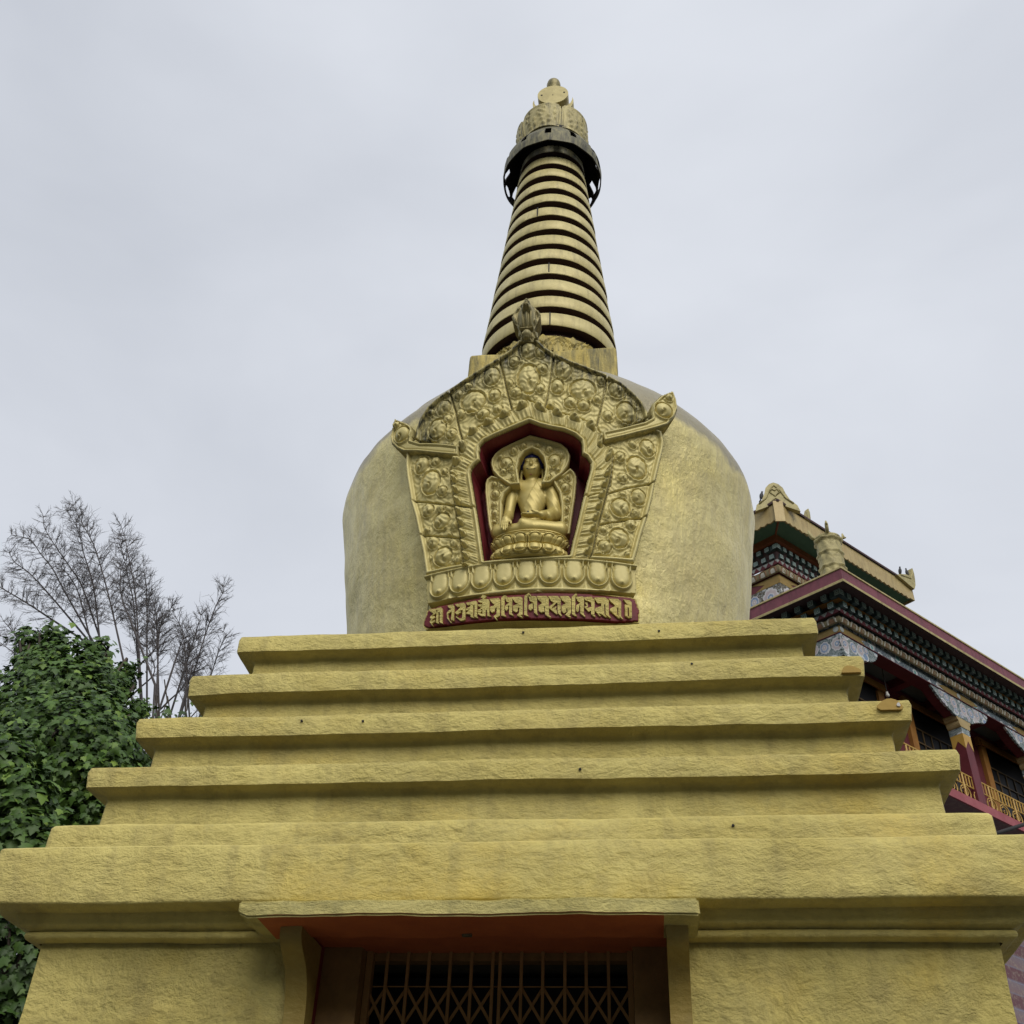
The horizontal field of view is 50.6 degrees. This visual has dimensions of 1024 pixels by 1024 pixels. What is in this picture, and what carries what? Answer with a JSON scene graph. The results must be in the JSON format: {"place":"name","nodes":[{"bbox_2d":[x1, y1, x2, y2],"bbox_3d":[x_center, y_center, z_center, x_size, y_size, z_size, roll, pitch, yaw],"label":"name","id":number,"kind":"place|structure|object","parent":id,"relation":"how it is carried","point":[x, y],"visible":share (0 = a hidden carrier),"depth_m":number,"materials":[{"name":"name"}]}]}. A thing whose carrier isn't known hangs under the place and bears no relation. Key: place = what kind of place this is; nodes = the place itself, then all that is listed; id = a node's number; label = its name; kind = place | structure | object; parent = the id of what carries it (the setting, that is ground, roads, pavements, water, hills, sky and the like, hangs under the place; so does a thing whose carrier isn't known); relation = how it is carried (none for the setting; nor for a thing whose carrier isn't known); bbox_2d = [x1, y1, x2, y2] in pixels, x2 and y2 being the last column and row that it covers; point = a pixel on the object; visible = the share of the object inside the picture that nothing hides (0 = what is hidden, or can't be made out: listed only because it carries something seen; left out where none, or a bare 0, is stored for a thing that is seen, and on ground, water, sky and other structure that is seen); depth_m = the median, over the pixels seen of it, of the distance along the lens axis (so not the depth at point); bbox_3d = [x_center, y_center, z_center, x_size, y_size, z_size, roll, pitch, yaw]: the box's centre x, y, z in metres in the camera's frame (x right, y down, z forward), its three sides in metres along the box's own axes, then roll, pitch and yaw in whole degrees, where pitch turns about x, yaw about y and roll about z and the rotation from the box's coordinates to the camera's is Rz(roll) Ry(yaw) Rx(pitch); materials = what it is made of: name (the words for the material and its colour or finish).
{"place":"outdoors","nodes":[
{"label":"outdoors","id":0,"kind":"place"},
{"bbox_2d":[0,0,1023,753],"label":"sky","id":1,"kind":"structure","parent":0,"point":[242,242],"materials":[{"name":"grey"}]},
{"bbox_2d":[749,499,1023,1023],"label":"temple","id":2,"kind":"structure","parent":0,"point":[965,700],"depth_m":31.36,"materials":[{"name":"multicoloured"}]},
{"bbox_2d":[755,483,799,513],"bbox_3d":[9.395,-0.500,38.623,1.557,1.332,0.225,-1,-38,4],"label":"roof ornament","id":3,"kind":"object","parent":2,"relation":"attached to","point":[773,491],"visible":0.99,"depth_m":38.48,"materials":[{"name":"gold metal"}]},
{"bbox_2d":[803,509,810,521],"bbox_3d":[10.620,0.067,39.106,0.370,0.600,0.123,28,-45,-29],"label":"leaf finial","id":4,"kind":"object","parent":2,"relation":"on","point":[807,513],"visible":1,"depth_m":39.06,"materials":[{"name":"gold metal"}]},
{"bbox_2d":[806,520,847,574],"bbox_3d":[8.828,1.241,30.083,0.823,1.782,0.992,-29,-48,34],"label":"victory banner","id":5,"kind":"object","parent":2,"relation":"on","point":[830,552],"visible":0.72,"depth_m":29.94,"materials":[{"name":"gold metal"}]},
{"bbox_2d":[858,675,885,701],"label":"window","id":6,"kind":"structure","parent":2,"relation":"in","point":[871,690],"depth_m":30.82,"materials":[{"name":"brown wood"}]},
{"bbox_2d":[895,568,915,589],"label":"roof ornament","id":7,"kind":"object","parent":2,"relation":"attached to","point":[908,581],"visible":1,"depth_m":41.69,"materials":[{"name":"gold metal"}]},
{"bbox_2d":[898,695,963,793],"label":"window","id":8,"kind":"structure","parent":2,"relation":"in","point":[928,730],"depth_m":31.87,"materials":[{"name":"brown wood"}]},
{"bbox_2d":[974,736,1023,822],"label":"window","id":9,"kind":"structure","parent":2,"relation":"in","point":[1002,772],"depth_m":33.55,"materials":[{"name":"brown wood"}]},
{"bbox_2d":[998,823,1023,833],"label":"cable","id":10,"kind":"object","parent":2,"relation":"attached to","point":[1008,829],"visible":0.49,"depth_m":25.92,"materials":[{"name":"black paint"}]},
{"label":"ground","id":11,"kind":"structure","parent":0,"visible":0},
{"bbox_2d":[0,630,26,664],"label":"bamboo culm","id":12,"kind":"object","parent":11,"relation":"on","point":[1,644],"visible":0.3,"depth_m":21.57,"materials":[{"name":"grey plant"}]},
{"bbox_2d":[0,612,35,653],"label":"bamboo culm","id":13,"kind":"object","parent":11,"relation":"on","point":[12,627],"visible":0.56,"depth_m":22.09,"materials":[{"name":"grey plant"}]},
{"bbox_2d":[0,915,39,1023],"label":"creeper covered tree","id":14,"kind":"object","parent":11,"relation":"on","point":[16,975],"visible":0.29,"depth_m":8.82,"materials":[{"name":"green plant"}]},
{"bbox_2d":[6,841,42,998],"bbox_3d":[-5.658,6.169,11.752,4.381,7.766,2.324,-3,-39,6],"label":"creeper covered tree","id":15,"kind":"object","parent":11,"relation":"on","point":[23,951],"depth_m":12.35,"materials":[{"name":"green plant"}]},
{"bbox_2d":[139,679,202,765],"bbox_3d":[-4.406,3.286,13.237,1.537,2.648,0.890,-3,-39,6],"label":"climbing vine","id":16,"kind":"object","parent":15,"relation":"attached to","point":[175,715],"visible":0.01,"depth_m":13.81,"materials":[{"name":"green plant"}]},
{"bbox_2d":[0,718,74,848],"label":"creeper covered tree","id":17,"kind":"object","parent":11,"relation":"on","point":[23,823],"visible":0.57,"depth_m":9.45,"materials":[{"name":"green plant"}]},
{"bbox_2d":[0,571,83,640],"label":"bamboo culm","id":18,"kind":"object","parent":11,"relation":"on","point":[26,601],"visible":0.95,"depth_m":22.79,"materials":[{"name":"grey plant"}]},
{"bbox_2d":[4,523,92,640],"bbox_3d":[-9.264,6.334,18.545,4.116,15.702,0.901,-3,-39,6],"label":"bamboo culm","id":19,"kind":"object","parent":11,"relation":"on","point":[23,531],"visible":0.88,"depth_m":22.71,"materials":[{"name":"grey plant"}]},
{"bbox_2d":[1,544,113,668],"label":"bamboo culm","id":20,"kind":"object","parent":11,"relation":"on","point":[40,585],"visible":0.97,"depth_m":22.77,"materials":[{"name":"grey plant"}]},
{"bbox_2d":[27,505,112,672],"bbox_3d":[-8.892,6.077,18.416,3.563,15.968,1.031,-3,-39,6],"label":"bamboo culm","id":21,"kind":"object","parent":11,"relation":"on","point":[63,558],"visible":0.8,"depth_m":22.50,"materials":[{"name":"grey plant"}]},
{"bbox_2d":[47,559,102,640],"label":"bamboo culm","id":22,"kind":"object","parent":11,"relation":"on","point":[79,593],"visible":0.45,"depth_m":23.06,"materials":[{"name":"grey plant"}]},
{"bbox_2d":[0,615,160,766],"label":"creeper covered tree","id":23,"kind":"object","parent":11,"relation":"on","point":[77,675],"visible":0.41,"depth_m":12.99,"materials":[{"name":"green plant"}]},
{"bbox_2d":[0,650,171,936],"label":"creeper covered tree","id":24,"kind":"object","parent":11,"relation":"on","point":[73,756],"visible":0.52,"depth_m":10.91,"materials":[{"name":"green plant"}]},
{"bbox_2d":[55,501,116,640],"bbox_3d":[-8.621,5.919,18.146,2.873,15.897,0.950,-3,-39,6],"label":"bamboo culm","id":25,"kind":"object","parent":11,"relation":"on","point":[84,574],"visible":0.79,"depth_m":21.93,"materials":[{"name":"grey plant"}]},
{"bbox_2d":[60,491,134,699],"bbox_3d":[-8.212,5.767,17.926,3.222,15.889,0.958,-3,-39,6],"label":"bamboo culm","id":26,"kind":"object","parent":11,"relation":"on","point":[99,559],"visible":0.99,"depth_m":21.70,"materials":[{"name":"grey plant"}]},
{"bbox_2d":[98,549,155,718],"bbox_3d":[-7.277,6.379,17.338,2.155,14.260,0.793,-3,-39,6],"label":"bamboo culm","id":27,"kind":"object","parent":11,"relation":"on","point":[137,639],"visible":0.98,"depth_m":21.05,"materials":[{"name":"grey plant"}]},
{"bbox_2d":[106,525,152,698],"bbox_3d":[-8.287,6.763,19.591,2.356,16.393,0.927,-3,-39,6],"label":"bamboo culm","id":28,"kind":"object","parent":11,"relation":"on","point":[143,609],"visible":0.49,"depth_m":23.53,"materials":[{"name":"grey plant"}]},
{"bbox_2d":[110,514,158,718],"bbox_3d":[-8.124,6.401,19.145,2.364,16.414,0.961,-3,-39,6],"label":"bamboo culm","id":29,"kind":"object","parent":11,"relation":"on","point":[124,534],"visible":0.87,"depth_m":23.18,"materials":[{"name":"grey plant"}]},
{"bbox_2d":[129,554,165,749],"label":"bamboo culm","id":30,"kind":"object","parent":11,"relation":"on","point":[148,584],"visible":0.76,"depth_m":22.92,"materials":[{"name":"grey plant"}]},
{"bbox_2d":[135,631,175,692],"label":"bamboo culm","id":31,"kind":"object","parent":11,"relation":"on","point":[151,660],"visible":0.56,"depth_m":22.41,"materials":[{"name":"grey plant"}]},
{"bbox_2d":[140,586,175,718],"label":"bamboo culm","id":32,"kind":"object","parent":11,"relation":"on","point":[161,631],"visible":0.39,"depth_m":23.35,"materials":[{"name":"grey plant"}]},
{"bbox_2d":[136,590,180,668],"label":"bamboo culm","id":33,"kind":"object","parent":11,"relation":"on","point":[152,608],"visible":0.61,"depth_m":22.05,"materials":[{"name":"grey plant"}]},
{"bbox_2d":[139,591,182,712],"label":"bamboo culm","id":34,"kind":"object","parent":11,"relation":"on","point":[161,624],"visible":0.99,"depth_m":20.98,"materials":[{"name":"grey plant"}]},
{"bbox_2d":[144,619,201,752],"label":"bamboo culm","id":35,"kind":"object","parent":11,"relation":"on","point":[174,662],"visible":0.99,"depth_m":20.47,"materials":[{"name":"grey plant"}]},
{"bbox_2d":[161,644,203,709],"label":"bamboo culm","id":36,"kind":"object","parent":11,"relation":"on","point":[171,698],"visible":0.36,"depth_m":22.77,"materials":[{"name":"grey plant"}]},
{"bbox_2d":[165,602,200,717],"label":"bamboo culm","id":37,"kind":"object","parent":11,"relation":"on","point":[178,622],"visible":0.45,"depth_m":24.26,"materials":[{"name":"grey plant"}]},
{"bbox_2d":[167,629,204,715],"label":"bamboo culm","id":38,"kind":"object","parent":11,"relation":"on","point":[179,676],"visible":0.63,"depth_m":21.72,"materials":[{"name":"grey plant"}]},
{"bbox_2d":[168,602,213,718],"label":"bamboo culm","id":39,"kind":"object","parent":11,"relation":"on","point":[178,688],"visible":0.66,"depth_m":22.83,"materials":[{"name":"grey plant"}]},
{"bbox_2d":[176,648,205,716],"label":"bamboo culm","id":40,"kind":"object","parent":11,"relation":"on","point":[192,672],"visible":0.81,"depth_m":21.26,"materials":[{"name":"grey plant"}]},
{"bbox_2d":[170,576,232,718],"bbox_3d":[-6.613,7.232,18.905,0.887,14.914,0.904,-3,-39,6],"label":"bamboo culm","id":41,"kind":"object","parent":11,"relation":"on","point":[213,613],"visible":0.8,"depth_m":22.65,"materials":[{"name":"grey plant"}]},
{"bbox_2d":[187,624,240,718],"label":"bamboo culm","id":42,"kind":"object","parent":11,"relation":"on","point":[219,656],"visible":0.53,"depth_m":23.71,"materials":[{"name":"grey plant"}]},
{"bbox_2d":[0,78,1023,1023],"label":"stupa","id":43,"kind":"object","parent":11,"relation":"on","point":[624,760],"visible":1,"depth_m":5.00,"materials":[{"name":"gold concrete"}]},
{"bbox_2d":[490,454,568,560],"bbox_3d":[0.117,-0.043,6.692,0.475,0.907,0.278,-3,-39,6],"label":"seated statue","id":44,"kind":"object","parent":43,"relation":"in","point":[531,533],"visible":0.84,"depth_m":6.47,"materials":[{"name":"gold metal"}]}
]}

